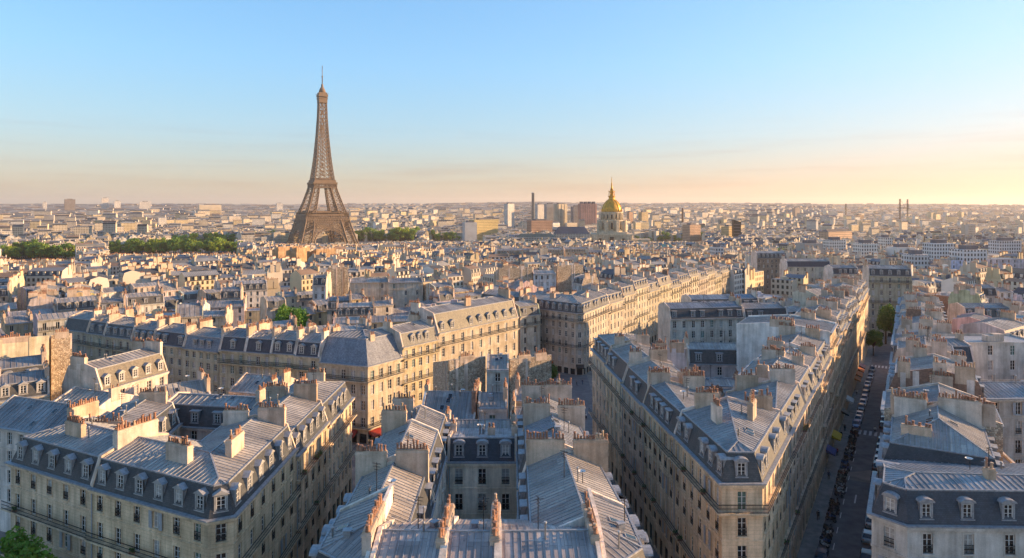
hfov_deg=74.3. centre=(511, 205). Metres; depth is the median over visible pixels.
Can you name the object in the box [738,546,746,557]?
window
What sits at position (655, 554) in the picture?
pavement
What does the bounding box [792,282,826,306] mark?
apartment building
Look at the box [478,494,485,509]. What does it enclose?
window
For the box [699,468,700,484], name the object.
window
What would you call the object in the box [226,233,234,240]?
leafy tree
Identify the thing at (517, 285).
apartment building
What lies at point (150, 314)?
apartment building
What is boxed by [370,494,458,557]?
apartment building
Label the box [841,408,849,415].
awning
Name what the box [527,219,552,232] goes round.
office block
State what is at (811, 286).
apartment building
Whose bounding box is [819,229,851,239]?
office block
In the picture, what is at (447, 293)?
apartment building
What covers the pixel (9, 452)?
window
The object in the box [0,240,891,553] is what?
ground
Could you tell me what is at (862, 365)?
awning
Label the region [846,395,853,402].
awning
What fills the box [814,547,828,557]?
parked car
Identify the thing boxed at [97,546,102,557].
window
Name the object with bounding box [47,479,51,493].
window
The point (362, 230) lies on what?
leafy tree
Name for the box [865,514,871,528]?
parked car
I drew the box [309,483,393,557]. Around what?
apartment building
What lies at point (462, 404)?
apartment building
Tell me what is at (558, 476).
apartment building
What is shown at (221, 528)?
window
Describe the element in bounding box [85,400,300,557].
apartment building
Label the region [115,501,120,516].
window
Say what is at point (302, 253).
apartment building
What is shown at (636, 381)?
apartment building
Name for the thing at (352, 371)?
window
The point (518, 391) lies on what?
apartment building
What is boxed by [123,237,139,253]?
leafy tree
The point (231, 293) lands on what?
apartment building
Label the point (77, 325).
apartment building
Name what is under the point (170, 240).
leafy tree
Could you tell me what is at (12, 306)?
apartment building
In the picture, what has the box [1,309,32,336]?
apartment building
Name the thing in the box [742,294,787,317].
apartment building
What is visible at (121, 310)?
apartment building
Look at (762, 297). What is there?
apartment building
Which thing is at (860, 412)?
parked car
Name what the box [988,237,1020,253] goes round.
modern block
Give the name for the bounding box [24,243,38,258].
leafy tree
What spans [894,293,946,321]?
apartment building
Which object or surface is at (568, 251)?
apartment building
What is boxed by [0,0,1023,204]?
sky
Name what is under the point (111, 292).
apartment building
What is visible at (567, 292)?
apartment building
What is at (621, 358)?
apartment building
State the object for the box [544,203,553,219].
tower block
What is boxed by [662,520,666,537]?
window
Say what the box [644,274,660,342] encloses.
apartment building
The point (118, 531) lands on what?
window
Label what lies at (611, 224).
domed church
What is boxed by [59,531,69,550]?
window
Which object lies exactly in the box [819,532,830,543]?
motorbike
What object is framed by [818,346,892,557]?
road
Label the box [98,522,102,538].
window
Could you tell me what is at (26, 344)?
apartment building
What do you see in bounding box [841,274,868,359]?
apartment building
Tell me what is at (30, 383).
apartment building
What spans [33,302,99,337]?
apartment building
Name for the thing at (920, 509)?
apartment building
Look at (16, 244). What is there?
leafy tree
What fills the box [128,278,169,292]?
apartment building
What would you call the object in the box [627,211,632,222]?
tower block
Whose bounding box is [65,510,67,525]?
window
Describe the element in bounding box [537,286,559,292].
apartment building
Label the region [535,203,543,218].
tower block
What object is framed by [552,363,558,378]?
leafy tree
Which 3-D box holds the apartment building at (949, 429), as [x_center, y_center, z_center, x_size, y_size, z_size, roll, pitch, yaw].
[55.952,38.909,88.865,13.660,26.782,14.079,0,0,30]
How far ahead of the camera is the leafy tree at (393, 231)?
1385.90 m
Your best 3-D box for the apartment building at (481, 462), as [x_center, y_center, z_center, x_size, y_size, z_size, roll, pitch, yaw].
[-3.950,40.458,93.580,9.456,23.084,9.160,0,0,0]
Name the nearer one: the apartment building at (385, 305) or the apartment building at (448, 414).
the apartment building at (448, 414)
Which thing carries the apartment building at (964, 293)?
on the ground
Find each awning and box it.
[352,430,357,437]
[369,427,380,437]
[576,364,583,368]
[826,444,836,455]
[832,429,841,440]
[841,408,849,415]
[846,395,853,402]
[854,375,860,381]
[856,370,862,377]
[859,362,865,368]
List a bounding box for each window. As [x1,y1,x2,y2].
[8,432,11,444]
[8,451,11,460]
[8,470,10,482]
[8,489,10,501]
[16,470,19,483]
[16,516,19,529]
[17,494,19,508]
[31,474,35,488]
[31,521,35,534]
[32,499,35,513]
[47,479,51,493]
[47,527,51,541]
[48,504,51,519]
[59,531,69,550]
[63,485,67,499]
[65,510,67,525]
[80,490,85,504]
[80,540,85,554]
[82,516,85,531]
[97,496,102,511]
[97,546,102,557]
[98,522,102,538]
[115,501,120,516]
[116,528,120,544]
[134,384,137,394]
[134,506,139,522]
[135,534,139,550]
[147,380,150,388]
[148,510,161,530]
[154,540,158,555]
[173,518,179,534]
[175,546,179,557]
[191,431,196,439]
[194,523,200,540]
[216,523,225,541]
[216,553,225,557]
[238,517,241,532]
[256,356,259,364]
[272,479,274,492]
[281,533,286,553]
[332,368,335,377]
[351,370,354,379]
[351,384,354,393]
[361,371,364,380]
[361,385,364,394]
[361,401,364,410]
[361,418,364,426]
[455,468,462,483]
[455,494,462,509]
[478,468,485,483]
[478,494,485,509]
[495,373,499,381]
[495,385,499,391]
[502,468,508,483]
[502,494,508,509]
[662,472,666,492]
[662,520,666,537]
[676,469,678,482]
[676,490,678,506]
[683,477,685,490]
[683,499,685,515]
[690,509,692,524]
[698,494,700,509]
[698,518,700,535]
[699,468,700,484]
[704,475,710,495]
[704,525,710,550]
[706,505,709,520]
[715,515,718,531]
[715,541,718,557]
[717,367,721,375]
[717,487,718,504]
[738,492,745,509]
[738,518,746,535]
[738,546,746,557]
[787,488,788,506]
[884,526,893,547]
[923,534,932,552]
[964,534,973,553]
[988,345,992,354]
[1005,535,1014,553]
[1010,345,1014,354]
[1010,360,1014,369]
[1013,402,1023,414]
[1016,421,1021,433]
[1016,440,1021,452]
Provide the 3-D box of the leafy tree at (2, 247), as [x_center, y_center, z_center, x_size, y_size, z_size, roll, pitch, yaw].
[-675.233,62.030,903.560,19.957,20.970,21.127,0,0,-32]
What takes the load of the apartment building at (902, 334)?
on the ground
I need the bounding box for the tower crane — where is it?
[897,199,904,218]
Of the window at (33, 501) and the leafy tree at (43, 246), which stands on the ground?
the leafy tree at (43, 246)
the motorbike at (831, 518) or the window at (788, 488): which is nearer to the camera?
the window at (788, 488)
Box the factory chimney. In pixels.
[531,193,534,219]
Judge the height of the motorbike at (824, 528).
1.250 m
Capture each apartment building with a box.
[0,274,22,294]
[0,280,11,302]
[0,296,16,317]
[0,331,48,363]
[0,344,46,373]
[0,357,49,404]
[0,395,109,531]
[0,412,166,557]
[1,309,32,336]
[7,303,56,315]
[17,280,67,310]
[27,288,57,309]
[31,279,60,297]
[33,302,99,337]
[49,326,71,400]
[53,377,138,411]
[54,289,102,312]
[61,336,169,395]
[62,304,121,356]
[65,282,90,295]
[65,287,91,297]
[66,287,94,295]
[80,386,182,435]
[84,305,134,360]
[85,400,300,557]
[93,285,103,296]
[95,282,129,298]
[95,291,125,309]
[101,308,163,356]
[102,299,138,315]
[123,286,164,311]
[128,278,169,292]
[130,312,184,350]
[141,306,166,314]
[142,308,174,317]
[154,279,178,296]
[154,313,213,383]
[154,367,210,397]
[164,291,182,310]
[168,382,266,440]
[175,299,203,323]
[178,281,192,290]
[178,286,201,302]
[179,298,209,309]
[182,316,245,393]
[196,294,246,326]
[197,283,225,300]
[203,304,232,327]
[217,318,269,394]
[220,282,243,299]
[226,315,272,329]
[228,365,297,395]
[232,274,266,306]
[243,319,292,374]
[245,307,259,323]
[246,313,296,329]
[249,378,331,557]
[260,289,285,321]
[269,320,318,377]
[269,372,306,384]
[271,368,356,523]
[272,244,297,257]
[277,287,296,307]
[286,245,309,262]
[287,289,311,307]
[292,302,315,322]
[293,322,340,379]
[294,316,349,330]
[306,315,371,332]
[308,294,337,325]
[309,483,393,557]
[310,246,335,256]
[312,269,331,300]
[318,321,404,443]
[319,439,435,543]
[327,263,347,295]
[327,290,351,323]
[333,310,369,324]
[336,296,374,316]
[342,288,365,302]
[350,272,388,301]
[361,294,393,315]
[370,314,407,328]
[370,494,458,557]
[374,311,439,406]
[374,402,446,518]
[380,391,450,502]
[388,273,422,307]
[393,300,410,314]
[405,295,438,306]
[407,286,519,391]
[422,303,439,306]
[422,378,480,420]
[423,278,453,300]
[428,286,454,300]
[433,299,461,304]
[433,351,485,391]
[441,247,479,251]
[442,493,500,557]
[445,406,450,421]
[447,411,517,518]
[454,283,473,293]
[454,402,515,427]
[455,287,482,300]
[477,280,509,291]
[478,377,507,418]
[480,282,530,300]
[487,353,508,418]
[494,264,531,285]
[495,247,533,254]
[495,276,520,285]
[498,491,601,557]
[508,279,536,292]
[508,347,551,418]
[510,293,541,356]
[510,390,520,423]
[515,372,560,406]
[516,393,588,517]
[517,377,571,443]
[517,429,648,544]
[520,282,610,374]
[532,266,555,289]
[533,245,563,256]
[535,286,558,293]
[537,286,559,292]
[550,262,582,293]
[559,289,576,294]
[562,245,588,256]
[572,272,598,290]
[582,280,604,289]
[587,488,652,557]
[588,329,653,437]
[599,282,624,333]
[602,342,674,492]
[605,274,636,334]
[611,269,649,334]
[618,354,697,527]
[639,366,710,557]
[644,268,672,303]
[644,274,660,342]
[655,336,686,370]
[658,292,744,347]
[668,266,691,295]
[669,261,699,294]
[669,272,681,301]
[669,386,794,557]
[681,287,758,302]
[684,331,737,376]
[694,265,707,294]
[695,260,715,294]
[705,263,722,293]
[705,365,738,387]
[705,381,730,395]
[711,259,729,293]
[712,384,724,397]
[726,363,810,557]
[733,345,819,529]
[736,308,839,446]
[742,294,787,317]
[751,248,786,294]
[757,335,826,497]
[758,291,782,301]
[761,320,833,473]
[780,255,830,283]
[782,294,791,305]
[786,300,800,313]
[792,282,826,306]
[794,296,847,423]
[796,279,825,290]
[800,306,843,431]
[812,287,855,402]
[815,279,831,285]
[815,296,852,409]
[819,288,858,391]
[823,260,857,282]
[826,276,863,364]
[827,285,861,383]
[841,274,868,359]
[841,278,865,362]
[843,272,869,353]
[862,259,912,336]
[866,447,1023,557]
[876,387,1004,467]
[880,383,1003,460]
[885,342,984,397]
[889,323,953,365]
[891,329,940,349]
[893,306,952,334]
[893,308,947,329]
[893,329,975,366]
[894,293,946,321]
[895,291,943,313]
[912,274,936,292]
[912,286,929,292]
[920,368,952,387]
[927,292,950,314]
[932,333,1023,379]
[939,257,963,269]
[947,296,1011,322]
[947,370,1023,462]
[948,283,986,304]
[951,306,991,332]
[959,309,1023,336]
[963,280,997,302]
[980,380,1023,381]
[987,256,1023,268]
[988,281,1013,302]
[1003,452,1014,462]
[1013,295,1023,307]
[1016,315,1023,320]
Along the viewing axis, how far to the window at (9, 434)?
107.35 m
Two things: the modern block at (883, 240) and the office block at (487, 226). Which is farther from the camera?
the office block at (487, 226)
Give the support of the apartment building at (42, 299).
on the ground
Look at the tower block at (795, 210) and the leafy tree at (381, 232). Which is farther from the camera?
the tower block at (795, 210)
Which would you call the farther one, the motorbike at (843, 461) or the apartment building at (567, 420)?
the motorbike at (843, 461)
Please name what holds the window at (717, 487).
in the apartment building at (731, 460)
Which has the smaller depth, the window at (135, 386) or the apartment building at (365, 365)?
the window at (135, 386)
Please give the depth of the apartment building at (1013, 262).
465.93 m
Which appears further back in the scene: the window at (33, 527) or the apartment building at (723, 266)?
the apartment building at (723, 266)
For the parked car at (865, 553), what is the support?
on the road at (849, 524)
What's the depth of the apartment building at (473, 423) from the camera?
103.14 m
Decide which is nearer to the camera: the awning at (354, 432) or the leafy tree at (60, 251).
the awning at (354, 432)
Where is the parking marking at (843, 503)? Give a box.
[833,451,855,549]
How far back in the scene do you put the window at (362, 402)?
150.60 m
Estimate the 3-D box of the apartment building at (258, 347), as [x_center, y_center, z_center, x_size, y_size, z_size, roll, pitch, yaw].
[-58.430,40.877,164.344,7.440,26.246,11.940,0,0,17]
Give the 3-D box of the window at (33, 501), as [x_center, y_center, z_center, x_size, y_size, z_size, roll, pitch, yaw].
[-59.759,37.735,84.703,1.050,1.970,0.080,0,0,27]
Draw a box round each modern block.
[710,244,723,255]
[823,237,845,251]
[853,240,877,256]
[878,235,892,249]
[902,250,928,267]
[922,239,954,260]
[949,245,986,263]
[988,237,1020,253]
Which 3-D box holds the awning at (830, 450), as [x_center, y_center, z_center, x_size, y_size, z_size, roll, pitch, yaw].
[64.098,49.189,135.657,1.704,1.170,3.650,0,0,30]
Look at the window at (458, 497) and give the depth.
89.71 m
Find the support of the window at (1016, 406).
in the apartment building at (1007, 398)
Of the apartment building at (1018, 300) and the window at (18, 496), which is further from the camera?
the apartment building at (1018, 300)
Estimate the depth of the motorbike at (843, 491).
121.75 m
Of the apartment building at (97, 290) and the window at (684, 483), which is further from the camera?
the apartment building at (97, 290)
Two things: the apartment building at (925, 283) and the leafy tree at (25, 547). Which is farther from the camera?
the apartment building at (925, 283)
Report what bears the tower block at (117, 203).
on the ground
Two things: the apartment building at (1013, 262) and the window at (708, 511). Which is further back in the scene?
the apartment building at (1013, 262)
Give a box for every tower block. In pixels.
[64,199,74,210]
[101,198,108,207]
[114,200,120,207]
[139,201,150,208]
[276,203,282,210]
[504,202,513,226]
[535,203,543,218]
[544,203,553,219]
[554,203,566,226]
[571,205,577,223]
[578,202,596,223]
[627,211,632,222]
[638,211,647,221]
[792,207,799,215]
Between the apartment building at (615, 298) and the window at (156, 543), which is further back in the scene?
the apartment building at (615, 298)
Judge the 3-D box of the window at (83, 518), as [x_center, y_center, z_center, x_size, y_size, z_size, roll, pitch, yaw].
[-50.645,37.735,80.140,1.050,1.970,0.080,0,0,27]
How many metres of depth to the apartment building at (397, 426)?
84.43 m
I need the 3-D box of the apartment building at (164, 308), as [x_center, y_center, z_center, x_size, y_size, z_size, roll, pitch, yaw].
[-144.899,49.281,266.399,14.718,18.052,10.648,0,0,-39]
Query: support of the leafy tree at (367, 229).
on the ground
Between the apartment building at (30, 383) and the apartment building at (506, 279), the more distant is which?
the apartment building at (506, 279)
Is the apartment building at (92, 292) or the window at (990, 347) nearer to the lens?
the window at (990, 347)
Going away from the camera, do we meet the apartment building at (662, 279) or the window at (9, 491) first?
the window at (9, 491)
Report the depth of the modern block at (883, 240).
756.24 m
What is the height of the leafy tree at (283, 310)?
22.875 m
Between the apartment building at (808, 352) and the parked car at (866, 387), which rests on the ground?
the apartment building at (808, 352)
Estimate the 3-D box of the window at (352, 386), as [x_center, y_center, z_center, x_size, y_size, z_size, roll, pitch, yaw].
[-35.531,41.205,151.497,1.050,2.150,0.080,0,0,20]
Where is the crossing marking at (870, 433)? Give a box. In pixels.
[854,429,882,435]
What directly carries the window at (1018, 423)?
in the apartment building at (1007, 398)
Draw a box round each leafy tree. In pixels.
[0,244,8,258]
[0,525,57,557]
[4,246,22,258]
[8,247,20,256]
[11,242,26,258]
[19,239,37,257]
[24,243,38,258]
[25,248,34,257]
[33,242,50,257]
[35,241,53,257]
[48,245,60,258]
[55,242,72,258]
[67,242,83,256]
[109,240,120,247]
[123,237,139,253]
[136,240,150,251]
[144,242,155,252]
[147,238,159,247]
[153,241,165,252]
[155,237,168,252]
[159,242,168,252]
[166,239,180,252]
[167,237,183,252]
[174,244,184,252]
[181,238,191,252]
[184,241,197,251]
[186,232,198,240]
[197,242,206,252]
[203,232,212,239]
[203,240,217,252]
[206,232,217,239]
[206,241,222,251]
[211,237,226,252]
[217,244,226,252]
[221,240,232,251]
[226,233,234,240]
[228,237,236,241]
[231,242,236,252]
[272,304,308,326]
[355,230,363,240]
[358,229,366,238]
[363,227,377,239]
[367,233,373,240]
[374,229,384,239]
[374,232,383,240]
[389,227,402,240]
[395,227,406,239]
[397,227,408,240]
[407,229,417,239]
[443,232,449,238]
[449,231,456,240]
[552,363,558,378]
[661,231,669,240]
[866,329,882,355]
[876,303,895,349]
[876,304,894,343]
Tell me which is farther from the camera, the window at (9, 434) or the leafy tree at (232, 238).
the leafy tree at (232, 238)
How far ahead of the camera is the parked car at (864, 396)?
189.94 m
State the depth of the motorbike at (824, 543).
102.84 m
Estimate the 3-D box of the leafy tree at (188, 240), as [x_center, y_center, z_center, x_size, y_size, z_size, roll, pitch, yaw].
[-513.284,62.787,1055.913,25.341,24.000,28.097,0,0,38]
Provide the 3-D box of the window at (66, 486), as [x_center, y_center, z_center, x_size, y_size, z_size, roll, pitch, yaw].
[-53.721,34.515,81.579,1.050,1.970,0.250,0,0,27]
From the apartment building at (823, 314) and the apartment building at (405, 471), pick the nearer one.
the apartment building at (405, 471)
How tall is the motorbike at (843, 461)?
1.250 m
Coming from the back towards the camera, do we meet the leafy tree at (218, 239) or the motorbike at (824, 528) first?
the leafy tree at (218, 239)
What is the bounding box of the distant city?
[0,202,1023,336]
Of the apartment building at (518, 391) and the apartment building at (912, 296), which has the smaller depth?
the apartment building at (518, 391)
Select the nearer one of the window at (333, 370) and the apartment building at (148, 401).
the apartment building at (148, 401)
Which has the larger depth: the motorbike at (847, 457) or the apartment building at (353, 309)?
the apartment building at (353, 309)
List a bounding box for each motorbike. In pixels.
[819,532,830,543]
[819,537,829,548]
[823,523,833,531]
[823,527,832,536]
[823,529,831,539]
[825,513,836,522]
[826,509,835,517]
[828,507,838,514]
[830,502,839,511]
[834,490,843,498]
[835,486,844,493]
[837,481,845,487]
[841,459,848,464]
[844,454,852,460]
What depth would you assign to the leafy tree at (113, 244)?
1048.62 m
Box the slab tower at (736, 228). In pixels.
[732,220,740,236]
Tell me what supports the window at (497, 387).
in the apartment building at (497, 365)
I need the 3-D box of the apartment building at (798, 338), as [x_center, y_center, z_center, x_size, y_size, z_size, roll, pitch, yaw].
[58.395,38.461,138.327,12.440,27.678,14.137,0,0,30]
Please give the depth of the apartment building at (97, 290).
326.58 m
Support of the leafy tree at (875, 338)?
on the ground
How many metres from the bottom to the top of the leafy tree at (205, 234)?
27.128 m
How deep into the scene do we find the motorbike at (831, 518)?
111.02 m
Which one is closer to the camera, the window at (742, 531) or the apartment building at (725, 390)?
the window at (742, 531)
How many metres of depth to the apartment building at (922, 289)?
324.75 m
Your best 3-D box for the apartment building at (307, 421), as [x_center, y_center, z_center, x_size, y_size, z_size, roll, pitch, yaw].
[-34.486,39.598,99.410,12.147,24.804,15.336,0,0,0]
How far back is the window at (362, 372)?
150.63 m
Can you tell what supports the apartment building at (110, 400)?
on the ground
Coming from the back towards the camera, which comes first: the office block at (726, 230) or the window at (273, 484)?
the office block at (726, 230)
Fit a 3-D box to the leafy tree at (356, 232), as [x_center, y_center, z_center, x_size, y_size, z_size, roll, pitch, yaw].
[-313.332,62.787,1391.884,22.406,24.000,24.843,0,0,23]
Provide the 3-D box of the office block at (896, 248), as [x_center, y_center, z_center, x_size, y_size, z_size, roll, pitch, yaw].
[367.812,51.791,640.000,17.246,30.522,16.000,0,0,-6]
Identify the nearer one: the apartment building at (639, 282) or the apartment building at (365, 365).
the apartment building at (365, 365)
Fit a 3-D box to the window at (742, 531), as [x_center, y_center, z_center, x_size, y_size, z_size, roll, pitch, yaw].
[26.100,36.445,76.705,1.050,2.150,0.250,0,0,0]
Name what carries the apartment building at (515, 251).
on the ground
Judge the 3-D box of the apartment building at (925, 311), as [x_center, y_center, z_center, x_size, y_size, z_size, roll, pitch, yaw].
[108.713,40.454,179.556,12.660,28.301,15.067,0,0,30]
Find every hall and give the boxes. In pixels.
[517,233,554,241]
[553,227,589,238]
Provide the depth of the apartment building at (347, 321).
203.65 m
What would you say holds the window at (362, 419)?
in the apartment building at (365, 365)
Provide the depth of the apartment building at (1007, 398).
111.27 m
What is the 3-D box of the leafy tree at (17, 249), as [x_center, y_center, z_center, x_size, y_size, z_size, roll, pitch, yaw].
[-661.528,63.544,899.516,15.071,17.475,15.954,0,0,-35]
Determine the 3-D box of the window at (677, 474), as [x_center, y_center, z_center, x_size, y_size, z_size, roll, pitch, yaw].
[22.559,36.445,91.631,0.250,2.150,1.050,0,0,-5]
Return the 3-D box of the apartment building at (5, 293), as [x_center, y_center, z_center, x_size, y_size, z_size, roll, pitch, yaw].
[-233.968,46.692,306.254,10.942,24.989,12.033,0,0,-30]
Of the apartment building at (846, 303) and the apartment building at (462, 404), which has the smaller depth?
the apartment building at (462, 404)
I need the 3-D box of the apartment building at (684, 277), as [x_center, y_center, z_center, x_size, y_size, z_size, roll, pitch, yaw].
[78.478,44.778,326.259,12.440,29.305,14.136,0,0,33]
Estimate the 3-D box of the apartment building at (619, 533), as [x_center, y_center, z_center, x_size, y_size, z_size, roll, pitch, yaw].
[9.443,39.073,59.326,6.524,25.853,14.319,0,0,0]
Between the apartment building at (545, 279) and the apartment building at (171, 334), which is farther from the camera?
the apartment building at (545, 279)
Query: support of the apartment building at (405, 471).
on the ground
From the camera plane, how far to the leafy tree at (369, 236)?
1390.87 m
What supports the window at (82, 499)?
in the apartment building at (53, 469)
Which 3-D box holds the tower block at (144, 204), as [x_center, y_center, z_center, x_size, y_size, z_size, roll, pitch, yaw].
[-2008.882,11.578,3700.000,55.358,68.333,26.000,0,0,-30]
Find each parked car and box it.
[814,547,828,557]
[852,419,860,427]
[854,414,862,423]
[856,410,863,416]
[857,403,864,410]
[859,398,866,406]
[859,547,871,557]
[861,389,868,396]
[861,394,867,401]
[861,529,871,543]
[863,385,869,391]
[864,381,870,387]
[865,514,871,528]
[872,460,876,470]
[879,420,883,427]
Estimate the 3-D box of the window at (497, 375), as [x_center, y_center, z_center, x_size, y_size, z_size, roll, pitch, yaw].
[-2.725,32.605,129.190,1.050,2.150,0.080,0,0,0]
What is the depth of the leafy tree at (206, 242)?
1041.63 m
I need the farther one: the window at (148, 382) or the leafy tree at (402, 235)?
the leafy tree at (402, 235)
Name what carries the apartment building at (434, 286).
on the ground
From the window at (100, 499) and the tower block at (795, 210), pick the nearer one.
the window at (100, 499)
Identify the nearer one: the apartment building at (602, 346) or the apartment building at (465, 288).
the apartment building at (602, 346)
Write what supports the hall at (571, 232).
on the ground
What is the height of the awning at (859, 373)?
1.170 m
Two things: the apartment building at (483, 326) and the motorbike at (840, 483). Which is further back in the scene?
the apartment building at (483, 326)
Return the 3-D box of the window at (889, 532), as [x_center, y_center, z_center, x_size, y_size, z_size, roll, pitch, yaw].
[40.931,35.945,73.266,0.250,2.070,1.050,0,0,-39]
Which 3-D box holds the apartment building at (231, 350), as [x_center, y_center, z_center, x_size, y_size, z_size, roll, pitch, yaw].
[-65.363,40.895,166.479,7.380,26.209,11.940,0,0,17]
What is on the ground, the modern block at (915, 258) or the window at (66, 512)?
the modern block at (915, 258)
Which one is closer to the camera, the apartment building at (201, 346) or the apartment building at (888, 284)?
the apartment building at (201, 346)
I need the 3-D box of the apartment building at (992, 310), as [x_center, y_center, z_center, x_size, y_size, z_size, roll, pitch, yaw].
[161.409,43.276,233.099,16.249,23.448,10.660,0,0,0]
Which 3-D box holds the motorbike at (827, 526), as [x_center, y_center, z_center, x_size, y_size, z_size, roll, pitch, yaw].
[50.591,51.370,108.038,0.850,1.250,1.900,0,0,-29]
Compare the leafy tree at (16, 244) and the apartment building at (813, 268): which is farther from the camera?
the leafy tree at (16, 244)
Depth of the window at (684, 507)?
89.12 m
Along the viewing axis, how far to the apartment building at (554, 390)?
102.27 m
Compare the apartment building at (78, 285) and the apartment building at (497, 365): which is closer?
the apartment building at (497, 365)
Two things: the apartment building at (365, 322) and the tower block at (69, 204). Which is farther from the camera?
the tower block at (69, 204)
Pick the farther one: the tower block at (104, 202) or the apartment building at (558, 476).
the tower block at (104, 202)
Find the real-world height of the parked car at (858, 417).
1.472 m
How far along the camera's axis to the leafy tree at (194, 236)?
1195.64 m
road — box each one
[554,375,591,434]
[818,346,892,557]
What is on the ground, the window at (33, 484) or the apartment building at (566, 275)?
the apartment building at (566, 275)
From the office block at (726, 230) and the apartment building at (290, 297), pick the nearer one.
the apartment building at (290, 297)
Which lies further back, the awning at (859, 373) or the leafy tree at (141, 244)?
the leafy tree at (141, 244)
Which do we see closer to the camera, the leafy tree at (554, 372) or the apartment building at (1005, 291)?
the leafy tree at (554, 372)
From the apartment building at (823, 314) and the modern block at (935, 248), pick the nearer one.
the apartment building at (823, 314)
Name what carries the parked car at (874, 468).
on the road at (849, 524)
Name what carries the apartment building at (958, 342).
on the ground
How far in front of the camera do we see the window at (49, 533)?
83.18 m
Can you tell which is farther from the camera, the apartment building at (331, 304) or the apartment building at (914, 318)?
the apartment building at (331, 304)
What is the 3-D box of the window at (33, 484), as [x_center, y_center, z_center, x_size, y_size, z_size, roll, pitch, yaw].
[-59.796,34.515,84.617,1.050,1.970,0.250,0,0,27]
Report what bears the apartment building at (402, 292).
on the ground
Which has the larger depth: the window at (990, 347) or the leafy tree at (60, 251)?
the leafy tree at (60, 251)
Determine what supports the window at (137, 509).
in the apartment building at (226, 488)
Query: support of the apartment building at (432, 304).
on the ground
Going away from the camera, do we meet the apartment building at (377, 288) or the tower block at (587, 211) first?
the apartment building at (377, 288)
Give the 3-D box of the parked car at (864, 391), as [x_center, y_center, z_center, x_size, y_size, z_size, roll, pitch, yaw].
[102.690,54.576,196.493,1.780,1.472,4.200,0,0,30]
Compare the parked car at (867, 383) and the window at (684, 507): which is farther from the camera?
the parked car at (867, 383)
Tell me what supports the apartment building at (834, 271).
on the ground
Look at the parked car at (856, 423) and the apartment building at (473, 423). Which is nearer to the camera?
the apartment building at (473, 423)
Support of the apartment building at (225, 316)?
on the ground
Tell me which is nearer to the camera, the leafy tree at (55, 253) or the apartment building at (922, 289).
the apartment building at (922, 289)
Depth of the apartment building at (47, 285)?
296.24 m
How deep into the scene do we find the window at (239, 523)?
73.47 m
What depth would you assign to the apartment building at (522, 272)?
347.63 m
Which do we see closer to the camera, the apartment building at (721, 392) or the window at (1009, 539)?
the window at (1009, 539)
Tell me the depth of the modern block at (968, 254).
464.46 m
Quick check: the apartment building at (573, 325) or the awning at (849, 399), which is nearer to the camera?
the awning at (849, 399)
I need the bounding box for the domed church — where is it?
[591,179,650,241]
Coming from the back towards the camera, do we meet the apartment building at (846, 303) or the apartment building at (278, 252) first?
the apartment building at (278, 252)
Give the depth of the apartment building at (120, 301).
256.66 m
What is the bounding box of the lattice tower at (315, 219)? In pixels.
[286,66,358,243]
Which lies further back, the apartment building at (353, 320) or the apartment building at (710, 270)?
the apartment building at (710, 270)
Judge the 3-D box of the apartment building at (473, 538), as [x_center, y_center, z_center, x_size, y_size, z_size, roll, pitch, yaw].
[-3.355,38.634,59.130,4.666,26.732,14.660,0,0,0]
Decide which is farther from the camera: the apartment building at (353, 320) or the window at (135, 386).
the apartment building at (353, 320)
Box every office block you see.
[198,204,220,209]
[463,221,476,240]
[469,218,497,240]
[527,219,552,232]
[682,223,700,241]
[721,225,731,236]
[796,240,822,252]
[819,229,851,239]
[886,244,914,255]
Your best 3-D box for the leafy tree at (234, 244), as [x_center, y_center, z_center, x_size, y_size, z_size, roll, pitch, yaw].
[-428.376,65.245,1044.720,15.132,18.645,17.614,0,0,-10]
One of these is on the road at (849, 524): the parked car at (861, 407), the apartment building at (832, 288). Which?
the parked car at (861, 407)
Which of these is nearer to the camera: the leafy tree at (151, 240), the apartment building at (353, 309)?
the apartment building at (353, 309)
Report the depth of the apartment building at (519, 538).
56.88 m
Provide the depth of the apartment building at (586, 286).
335.05 m
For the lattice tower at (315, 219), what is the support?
on the ground
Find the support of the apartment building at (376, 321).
on the ground
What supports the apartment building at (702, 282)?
on the ground
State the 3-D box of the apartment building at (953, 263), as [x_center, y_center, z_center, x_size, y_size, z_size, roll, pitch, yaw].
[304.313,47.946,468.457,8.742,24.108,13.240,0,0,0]
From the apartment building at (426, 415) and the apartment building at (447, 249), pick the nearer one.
the apartment building at (426, 415)
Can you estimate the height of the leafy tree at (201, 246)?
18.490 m
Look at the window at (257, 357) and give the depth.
159.57 m
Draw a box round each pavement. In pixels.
[608,471,659,557]
[797,345,874,557]
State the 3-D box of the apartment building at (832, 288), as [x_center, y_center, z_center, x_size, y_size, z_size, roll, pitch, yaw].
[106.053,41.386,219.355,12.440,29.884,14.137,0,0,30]
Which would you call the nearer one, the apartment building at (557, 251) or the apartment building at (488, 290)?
the apartment building at (488, 290)
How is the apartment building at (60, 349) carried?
on the ground
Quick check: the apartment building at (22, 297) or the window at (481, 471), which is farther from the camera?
the apartment building at (22, 297)
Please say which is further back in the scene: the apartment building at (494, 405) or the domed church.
the domed church
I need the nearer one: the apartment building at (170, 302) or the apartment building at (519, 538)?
the apartment building at (519, 538)
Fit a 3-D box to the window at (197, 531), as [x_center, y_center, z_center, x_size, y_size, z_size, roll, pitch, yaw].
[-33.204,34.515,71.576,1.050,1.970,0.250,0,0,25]
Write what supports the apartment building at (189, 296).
on the ground
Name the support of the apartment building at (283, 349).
on the ground
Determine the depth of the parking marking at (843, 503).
118.20 m
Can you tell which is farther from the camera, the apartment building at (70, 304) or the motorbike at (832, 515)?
the apartment building at (70, 304)

